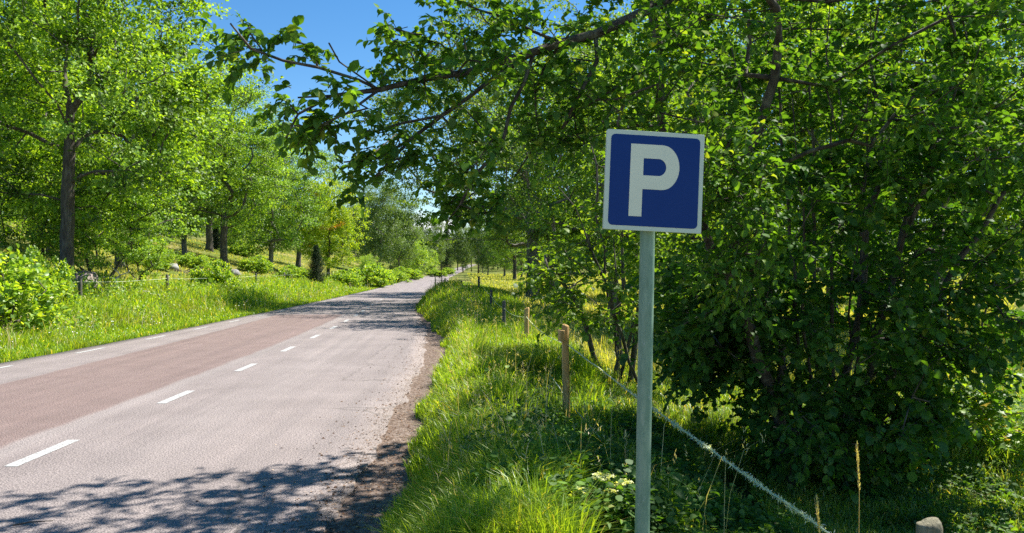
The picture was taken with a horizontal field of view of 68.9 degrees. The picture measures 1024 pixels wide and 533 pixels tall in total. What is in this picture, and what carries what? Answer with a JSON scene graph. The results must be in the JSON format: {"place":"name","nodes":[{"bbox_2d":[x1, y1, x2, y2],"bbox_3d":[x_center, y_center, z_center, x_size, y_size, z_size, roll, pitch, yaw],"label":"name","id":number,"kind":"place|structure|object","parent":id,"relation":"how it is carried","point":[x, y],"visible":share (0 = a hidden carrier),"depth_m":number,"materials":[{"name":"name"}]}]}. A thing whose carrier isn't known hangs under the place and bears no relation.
{"place":"outdoors","nodes":[
{"label":"outdoors","id":0,"kind":"place"},
{"bbox_2d":[0,264,475,532],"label":"road","id":1,"kind":"structure","parent":0,"point":[136,457],"depth_m":8.13,"materials":[{"name":"grey asphalt"}]},
{"bbox_2d":[13,520,52,525],"bbox_3d":[-3.053,1.632,4.762,0.220,0.015,0.021,0,0,-25],"label":"stick","id":2,"kind":"object","parent":1,"relation":"on","point":[30,522],"visible":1,"depth_m":4.76,"materials":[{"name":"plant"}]},
{"bbox_2d":[0,283,397,465],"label":"road markings","id":3,"kind":"object","parent":1,"relation":"on","point":[37,454],"visible":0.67,"depth_m":7.07,"materials":[{"name":"paint"}]},
{"bbox_2d":[196,311,445,532],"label":"needle litter","id":4,"kind":"object","parent":1,"relation":"on","point":[309,516],"visible":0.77,"depth_m":6.24,"materials":[{"name":"brown plant"}]},
{"bbox_2d":[0,219,1023,532],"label":"ground","id":5,"kind":"structure","parent":0,"point":[464,277],"depth_m":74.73,"materials":[{"name":"green plant"}]},
{"bbox_2d":[9,285,62,324],"bbox_3d":[-11.657,0.869,17.496,2.090,1.518,2.101,0,0,-17],"label":"bush","id":6,"kind":"object","parent":5,"relation":"on","point":[31,311],"visible":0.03,"depth_m":17.43,"materials":[{"name":"green plant"}]},
{"bbox_2d":[0,243,73,330],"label":"bush","id":7,"kind":"object","parent":5,"relation":"on","point":[20,285],"visible":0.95,"depth_m":15.99,"materials":[{"name":"green plant"}]},
{"bbox_2d":[13,245,81,306],"bbox_3d":[-12.563,0.515,20.045,1.854,2.185,1.844,0,0,21],"label":"bush","id":8,"kind":"object","parent":5,"relation":"on","point":[60,273],"visible":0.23,"depth_m":19.95,"materials":[{"name":"green plant"}]},
{"bbox_2d":[0,110,103,268],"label":"tree","id":9,"kind":"object","parent":5,"relation":"on","point":[9,231],"visible":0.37,"depth_m":26.66,"materials":[{"name":"green plant"}]},
{"bbox_2d":[0,105,119,255],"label":"tree","id":10,"kind":"object","parent":5,"relation":"on","point":[47,162],"visible":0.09,"depth_m":35.71,"materials":[{"name":"green plant"}]},
{"bbox_2d":[0,0,136,187],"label":"oak tree","id":11,"kind":"object","parent":5,"relation":"on","point":[49,120],"visible":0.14,"depth_m":30.67,"materials":[{"name":"green plant"}]},
{"bbox_2d":[0,0,156,234],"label":"oak tree","id":12,"kind":"object","parent":5,"relation":"on","point":[78,82],"visible":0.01,"depth_m":46.29,"materials":[{"name":"green plant"}]},
{"bbox_2d":[74,271,102,287],"bbox_3d":[-14.866,0.709,25.475,1.399,1.131,1.448,0,0,23],"label":"boulder","id":13,"kind":"object","parent":5,"relation":"on","point":[91,274],"visible":0.16,"depth_m":25.46,"materials":[{"name":"grey stone"}]},
{"bbox_2d":[10,135,200,283],"bbox_3d":[-14.670,-1.697,27.239,6.137,5.984,6.121,0,0,-29],"label":"tree","id":14,"kind":"object","parent":5,"relation":"on","point":[88,244],"visible":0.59,"depth_m":26.80,"materials":[{"name":"green plant"}]},
{"bbox_2d":[33,26,191,236],"bbox_3d":[-33.275,-10.960,62.050,13.759,17.986,15.355,0,0,-23],"label":"oak tree","id":15,"kind":"object","parent":5,"relation":"on","point":[128,128],"visible":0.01,"depth_m":61.13,"materials":[{"name":"green plant"}]},
{"bbox_2d":[2,0,240,267],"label":"oak tree","id":16,"kind":"object","parent":5,"relation":"on","point":[227,137],"visible":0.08,"depth_m":38.89,"materials":[{"name":"green plant"}]},
{"bbox_2d":[103,267,157,294],"bbox_3d":[-13.579,0.530,26.557,2.136,0.994,0.239,0,0,0],"label":"dead branch","id":17,"kind":"object","parent":5,"relation":"on","point":[119,277],"visible":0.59,"depth_m":26.53,"materials":[{"name":"brown wood"}]},
{"bbox_2d":[96,205,180,280],"bbox_3d":[-17.174,-0.949,33.995,3.805,3.710,3.795,0,0,8],"label":"tree","id":18,"kind":"object","parent":5,"relation":"on","point":[150,258],"visible":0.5,"depth_m":33.80,"materials":[{"name":"green plant"}]},
{"bbox_2d":[0,0,283,284],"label":"oak tree","id":19,"kind":"object","parent":5,"relation":"on","point":[169,112],"visible":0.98,"depth_m":23.90,"materials":[{"name":"green plant"}]},
{"bbox_2d":[131,244,182,269],"bbox_3d":[-21.145,-0.507,43.918,3.381,1.610,3.398,0,0,34],"label":"bush","id":20,"kind":"object","parent":5,"relation":"on","point":[168,263],"visible":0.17,"depth_m":44.11,"materials":[{"name":"green plant"}]},
{"bbox_2d":[163,263,178,271],"bbox_3d":[-21.044,0.135,46.037,0.937,0.669,1.230,0,0,-27],"label":"boulder","id":21,"kind":"object","parent":5,"relation":"on","point":[175,266],"visible":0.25,"depth_m":45.59,"materials":[{"name":"grey stone"}]},
{"bbox_2d":[0,266,362,336],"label":"verge herbs","id":22,"kind":"object","parent":5,"relation":"on","point":[90,283],"visible":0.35,"depth_m":24.47,"materials":[{"name":"green plant"}]},
{"bbox_2d":[119,105,244,254],"bbox_3d":[-27.515,-7.346,62.123,10.457,13.669,11.670,0,0,-9],"label":"oak tree","id":23,"kind":"object","parent":5,"relation":"on","point":[184,243],"visible":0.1,"depth_m":61.51,"materials":[{"name":"green plant"}]},
{"bbox_2d":[12,285,364,341],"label":"white flowers","id":24,"kind":"object","parent":5,"relation":"on","point":[145,320],"visible":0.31,"depth_m":19.75,"materials":[{"name":"white plant"}]},
{"bbox_2d":[171,267,206,273],"bbox_3d":[-19.677,0.251,45.900,3.009,0.634,2.732,0,0,-38],"label":"brushwood pile","id":25,"kind":"object","parent":5,"relation":"on","point":[186,270],"visible":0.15,"depth_m":45.45,"materials":[{"name":"brown plant"}]},
{"bbox_2d":[175,252,213,269],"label":"bush","id":26,"kind":"object","parent":5,"relation":"on","point":[200,261],"visible":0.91,"depth_m":51.41,"materials":[{"name":"green plant"}]},
{"bbox_2d":[78,271,332,297],"bbox_3d":[-16.558,1.109,58.750,0.775,1.557,91.009,0,0,-5],"label":"wire fence","id":27,"kind":"object","parent":5,"relation":"on","point":[80,283],"visible":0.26,"depth_m":25.61,"materials":[{"name":"grey wood"}]},
{"bbox_2d":[140,60,281,251],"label":"oak tree","id":28,"kind":"object","parent":5,"relation":"on","point":[209,242],"visible":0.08,"depth_m":79.71,"materials":[{"name":"green plant"}]},
{"bbox_2d":[205,224,219,248],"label":"juniper","id":29,"kind":"object","parent":5,"relation":"on","point":[216,241],"visible":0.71,"depth_m":87.78,"materials":[{"name":"green plant"}]},
{"bbox_2d":[189,258,242,287],"bbox_3d":[-14.428,0.633,35.922,2.471,2.070,2.459,0,0,3],"label":"bush","id":30,"kind":"object","parent":5,"relation":"on","point":[215,271],"visible":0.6,"depth_m":35.68,"materials":[{"name":"green plant"}]},
{"bbox_2d":[152,70,295,268],"bbox_3d":[-23.396,-7.683,60.127,12.295,16.360,12.670,0,0,-17],"label":"oak tree","id":31,"kind":"object","parent":5,"relation":"on","point":[254,183],"visible":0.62,"depth_m":59.60,"materials":[{"name":"green plant"}]},
{"bbox_2d":[230,269,239,275],"bbox_3d":[-20.057,0.550,54.030,0.937,0.724,1.199,0,0,-39],"label":"boulder","id":32,"kind":"object","parent":5,"relation":"on","point":[236,272],"visible":0.44,"depth_m":53.61,"materials":[{"name":"grey stone"}]},
{"bbox_2d":[219,211,258,245],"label":"young tree","id":33,"kind":"object","parent":5,"relation":"on","point":[232,240],"visible":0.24,"depth_m":95.45,"materials":[{"name":"green plant"}]},
{"bbox_2d":[228,241,255,256],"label":"bush","id":34,"kind":"object","parent":5,"relation":"on","point":[232,249],"visible":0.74,"depth_m":84.15,"materials":[{"name":"green plant"}]},
{"bbox_2d":[203,140,299,246],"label":"oak tree","id":35,"kind":"object","parent":5,"relation":"on","point":[257,201],"visible":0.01,"depth_m":110.47,"materials":[{"name":"green plant"}]},
{"bbox_2d":[237,254,273,274],"bbox_3d":[-21.271,-0.106,61.902,3.089,1.840,3.074,0,0,-9],"label":"bush","id":36,"kind":"object","parent":5,"relation":"on","point":[257,264],"visible":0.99,"depth_m":61.56,"materials":[{"name":"green plant"}]},
{"bbox_2d":[208,129,331,271],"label":"oak tree","id":37,"kind":"object","parent":5,"relation":"on","point":[279,232],"visible":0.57,"depth_m":69.24,"materials":[{"name":"green plant"}]},
{"bbox_2d":[270,264,310,279],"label":"bush","id":38,"kind":"object","parent":5,"relation":"on","point":[295,271],"visible":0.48,"depth_m":59.08,"materials":[{"name":"green plant"}]},
{"bbox_2d":[244,132,355,266],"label":"oak tree","id":39,"kind":"object","parent":5,"relation":"on","point":[298,254],"visible":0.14,"depth_m":91.23,"materials":[{"name":"green plant"}]},
{"bbox_2d":[305,244,328,283],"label":"juniper","id":40,"kind":"object","parent":5,"relation":"on","point":[315,272],"visible":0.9,"depth_m":54.82,"materials":[{"name":"green plant"}]},
{"bbox_2d":[281,175,372,276],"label":"maple tree","id":41,"kind":"object","parent":5,"relation":"on","point":[337,228],"visible":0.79,"depth_m":75.31,"materials":[{"name":"green plant"}]},
{"bbox_2d":[324,270,364,286],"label":"bush","id":42,"kind":"object","parent":5,"relation":"on","point":[353,280],"visible":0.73,"depth_m":63.47,"materials":[{"name":"green plant"}]},
{"bbox_2d":[0,273,713,532],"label":"verge grass","id":43,"kind":"structure","parent":5,"relation":"on","point":[421,505],"depth_m":8.61,"materials":[{"name":"green plant"}]},
{"bbox_2d":[343,171,384,263],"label":"birch tree","id":44,"kind":"object","parent":5,"relation":"on","point":[357,225],"visible":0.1,"depth_m":164.23,"materials":[{"name":"green plant"}]},
{"bbox_2d":[352,253,382,271],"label":"bush","id":45,"kind":"object","parent":5,"relation":"on","point":[367,259],"visible":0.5,"depth_m":109.58,"materials":[{"name":"green plant"}]},
{"bbox_2d":[345,264,395,287],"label":"bush","id":46,"kind":"object","parent":5,"relation":"on","point":[381,277],"visible":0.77,"depth_m":71.02,"materials":[{"name":"green plant"}]},
{"bbox_2d":[351,173,410,268],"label":"birch tree","id":47,"kind":"object","parent":5,"relation":"on","point":[389,224],"visible":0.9,"depth_m":128.88,"materials":[{"name":"green plant"}]},
{"bbox_2d":[0,270,765,532],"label":"dry stalks","id":48,"kind":"object","parent":5,"relation":"on","point":[540,426],"visible":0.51,"depth_m":6.75,"materials":[{"name":"plant"}]},
{"bbox_2d":[325,307,445,532],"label":"gravel shoulder","id":49,"kind":"object","parent":5,"relation":"on","point":[360,491],"visible":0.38,"depth_m":6.18},
{"bbox_2d":[382,268,398,284],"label":"bush","id":50,"kind":"object","parent":5,"relation":"on","point":[394,277],"visible":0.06,"depth_m":84.09,"materials":[{"name":"green plant"}]},
{"bbox_2d":[386,269,411,282],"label":"bush","id":51,"kind":"object","parent":5,"relation":"on","point":[403,277],"visible":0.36,"depth_m":99.09,"materials":[{"name":"green plant"}]},
{"bbox_2d":[374,181,425,269],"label":"birch tree","id":52,"kind":"object","parent":5,"relation":"on","point":[413,230],"visible":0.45,"depth_m":149.17,"materials":[{"name":"green plant"}]},
{"bbox_2d":[391,266,424,279],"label":"bush","id":53,"kind":"object","parent":5,"relation":"on","point":[415,274],"visible":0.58,"depth_m":128.85,"materials":[{"name":"green plant"}]},
{"bbox_2d":[391,239,432,274],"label":"young tree","id":54,"kind":"object","parent":5,"relation":"on","point":[423,254],"visible":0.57,"depth_m":184.00,"materials":[{"name":"green plant"}]},
{"bbox_2d":[401,213,433,264],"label":"birch tree","id":55,"kind":"object","parent":5,"relation":"on","point":[424,239],"visible":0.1,"depth_m":214.26,"materials":[{"name":"green plant"}]},
{"bbox_2d":[417,247,439,274],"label":"young tree","id":56,"kind":"object","parent":5,"relation":"on","point":[434,262],"visible":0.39,"depth_m":234.52,"materials":[{"name":"green plant"}]},
{"bbox_2d":[422,211,452,268],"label":"birch tree","id":57,"kind":"object","parent":5,"relation":"on","point":[433,232],"visible":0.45,"depth_m":248.92,"materials":[{"name":"green plant"}]},
{"bbox_2d":[427,269,448,276],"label":"bush","id":58,"kind":"object","parent":5,"relation":"on","point":[432,272],"visible":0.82,"depth_m":199.00,"materials":[{"name":"green plant"}]},
{"bbox_2d":[434,261,447,283],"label":"spruce","id":59,"kind":"object","parent":5,"relation":"on","point":[441,269],"visible":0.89,"depth_m":33.99,"materials":[{"name":"green plant"}]},
{"bbox_2d":[439,221,455,269],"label":"spruce tree","id":60,"kind":"object","parent":5,"relation":"on","point":[447,253],"visible":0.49,"depth_m":284.67,"materials":[{"name":"green plant"}]},
{"bbox_2d":[442,267,456,274],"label":"bush","id":61,"kind":"object","parent":5,"relation":"on","point":[450,270],"visible":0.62,"depth_m":238.92,"materials":[{"name":"green plant"}]},
{"bbox_2d":[448,221,474,272],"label":"birch tree","id":62,"kind":"object","parent":5,"relation":"on","point":[464,252],"visible":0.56,"depth_m":288.56,"materials":[{"name":"green plant"}]},
{"bbox_2d":[468,228,483,272],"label":"pine tree","id":63,"kind":"object","parent":5,"relation":"on","point":[479,248],"visible":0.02,"depth_m":249.74,"materials":[{"name":"green plant"}]},
{"bbox_2d":[470,235,490,272],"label":"birch tree","id":64,"kind":"object","parent":5,"relation":"on","point":[476,262],"visible":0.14,"depth_m":279.80,"materials":[{"name":"green plant"}]},
{"bbox_2d":[471,218,496,274],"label":"birch tree","id":65,"kind":"object","parent":5,"relation":"on","point":[483,258],"visible":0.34,"depth_m":224.33,"materials":[{"name":"green plant"}]},
{"bbox_2d":[480,227,523,276],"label":"oak tree","id":66,"kind":"object","parent":5,"relation":"on","point":[507,267],"visible":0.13,"depth_m":188.93,"materials":[{"name":"green plant"}]},
{"bbox_2d":[334,0,675,299],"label":"ash tree","id":67,"kind":"object","parent":5,"relation":"on","point":[482,100],"visible":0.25,"depth_m":35.60,"materials":[{"name":"green plant"}]},
{"bbox_2d":[480,184,540,278],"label":"oak tree","id":68,"kind":"object","parent":5,"relation":"on","point":[514,253],"visible":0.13,"depth_m":127.95,"materials":[{"name":"green plant"}]},
{"bbox_2d":[2,178,1018,269],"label":"wood","id":69,"kind":"object","parent":5,"relation":"on","point":[202,234],"visible":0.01,"depth_m":226.83,"materials":[{"name":"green plant"}]},
{"bbox_2d":[497,230,526,276],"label":"birch tree","id":70,"kind":"object","parent":5,"relation":"on","point":[521,255],"visible":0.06,"depth_m":168.82,"materials":[{"name":"green plant"}]},
{"bbox_2d":[422,57,613,289],"bbox_3d":[3.422,-6.217,53.518,18.664,17.055,18.090,0,0,10],"label":"ash tree","id":71,"kind":"object","parent":5,"relation":"on","point":[507,242],"visible":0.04,"depth_m":53.36,"materials":[{"name":"green plant"}]},
{"bbox_2d":[485,3,719,315],"bbox_3d":[3.544,-3.299,25.790,9.213,10.792,8.255,0,0,-29],"label":"oak tree","id":72,"kind":"object","parent":5,"relation":"on","point":[561,180],"visible":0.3,"depth_m":25.18,"materials":[{"name":"green plant"}]},
{"bbox_2d":[185,0,1023,487],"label":"apple tree","id":73,"kind":"object","parent":5,"relation":"on","point":[653,76],"visible":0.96,"depth_m":4.54,"materials":[{"name":"green plant"}]},
{"bbox_2d":[575,471,633,514],"bbox_3d":[0.456,1.323,3.682,0.300,0.601,0.251,0,0,0],"label":"umbel plant","id":74,"kind":"object","parent":5,"relation":"on","point":[625,482],"visible":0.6,"depth_m":3.69,"materials":[{"name":"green plant"}]},
{"bbox_2d":[508,60,755,388],"bbox_3d":[1.837,-0.614,11.357,3.807,5.510,4.772,0,0,0],"label":"hazel bush","id":75,"kind":"object","parent":5,"relation":"on","point":[564,297],"visible":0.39,"depth_m":10.59,"materials":[{"name":"green plant"}]},
{"bbox_2d":[602,129,704,532],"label":"parking sign","id":76,"kind":"object","parent":5,"relation":"on","point":[653,182],"visible":1,"depth_m":3.01,"materials":[{"name":"metal"}]},
{"bbox_2d":[551,2,767,266],"bbox_3d":[7.801,-6.309,40.232,12.881,17.139,13.273,0,0,10],"label":"oak tree","id":77,"kind":"object","parent":5,"relation":"on","point":[718,23],"visible":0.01,"depth_m":38.41,"materials":[{"name":"green plant"}]},
{"bbox_2d":[435,276,942,532],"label":"rope fence","id":78,"kind":"object","parent":5,"relation":"on","point":[930,525],"visible":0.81,"depth_m":5.65,"materials":[{"name":"brown wood"}]},
{"bbox_2d":[678,250,699,268],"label":"oak tree","id":79,"kind":"object","parent":5,"relation":"on","point":[688,258],"visible":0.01,"depth_m":114.64,"materials":[{"name":"green plant"}]},
{"bbox_2d":[564,0,853,272],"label":"oak tree","id":80,"kind":"object","parent":5,"relation":"on","point":[727,144],"visible":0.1,"depth_m":21.34,"materials":[{"name":"green plant"}]},
{"bbox_2d":[450,336,1023,532],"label":"ground cover","id":81,"kind":"object","parent":5,"relation":"on","point":[666,516],"visible":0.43,"depth_m":5.01,"materials":[{"name":"green plant"}]},
{"bbox_2d":[673,0,865,294],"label":"oak tree","id":82,"kind":"object","parent":5,"relation":"on","point":[735,37],"depth_m":41.02,"materials":[{"name":"green plant"}]},
{"bbox_2d":[814,495,820,532],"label":"seed grass","id":83,"kind":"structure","parent":5,"relation":"on","point":[817,510],"depth_m":3.00,"materials":[{"name":"plant"}]},
{"bbox_2d":[619,0,1023,503],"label":"hazel bush","id":84,"kind":"object","parent":5,"relation":"on","point":[831,426],"visible":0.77,"depth_m":6.39,"materials":[{"name":"green plant"}]},
{"bbox_2d":[713,0,961,322],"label":"oak tree","id":85,"kind":"object","parent":5,"relation":"on","point":[826,247],"visible":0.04,"depth_m":22.60,"materials":[{"name":"green plant"}]},
{"bbox_2d":[856,442,860,508],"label":"seed grass","id":86,"kind":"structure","parent":5,"relation":"on","point":[857,460],"depth_m":3.28,"materials":[{"name":"plant"}]},
{"bbox_2d":[754,0,1023,341],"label":"oak tree","id":87,"kind":"object","parent":5,"relation":"on","point":[892,19],"visible":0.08,"depth_m":18.21,"materials":[{"name":"green plant"}]},
{"bbox_2d":[787,0,1022,287],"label":"oak tree","id":88,"kind":"object","parent":5,"relation":"on","point":[897,74],"depth_m":37.72,"materials":[{"name":"green plant"}]},
{"bbox_2d":[884,350,1023,470],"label":"maple shrub","id":89,"kind":"object","parent":5,"relation":"on","point":[1015,437],"visible":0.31,"depth_m":7.67,"materials":[{"name":"green plant"}]},
{"bbox_2d":[900,3,1023,293],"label":"oak tree","id":90,"kind":"object","parent":5,"relation":"on","point":[1020,265],"visible":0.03,"depth_m":22.60,"materials":[{"name":"green plant"}]},
{"bbox_2d":[0,0,1023,253],"label":"sky","id":91,"kind":"structure","parent":0,"point":[339,23],"materials":[{"name":"blue"}]},
{"bbox_2d":[533,321,1023,532],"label":"woodland grass","id":92,"kind":"structure","parent":0,"point":[832,516],"depth_m":6.69,"materials":[{"name":"green plant"}]}
]}

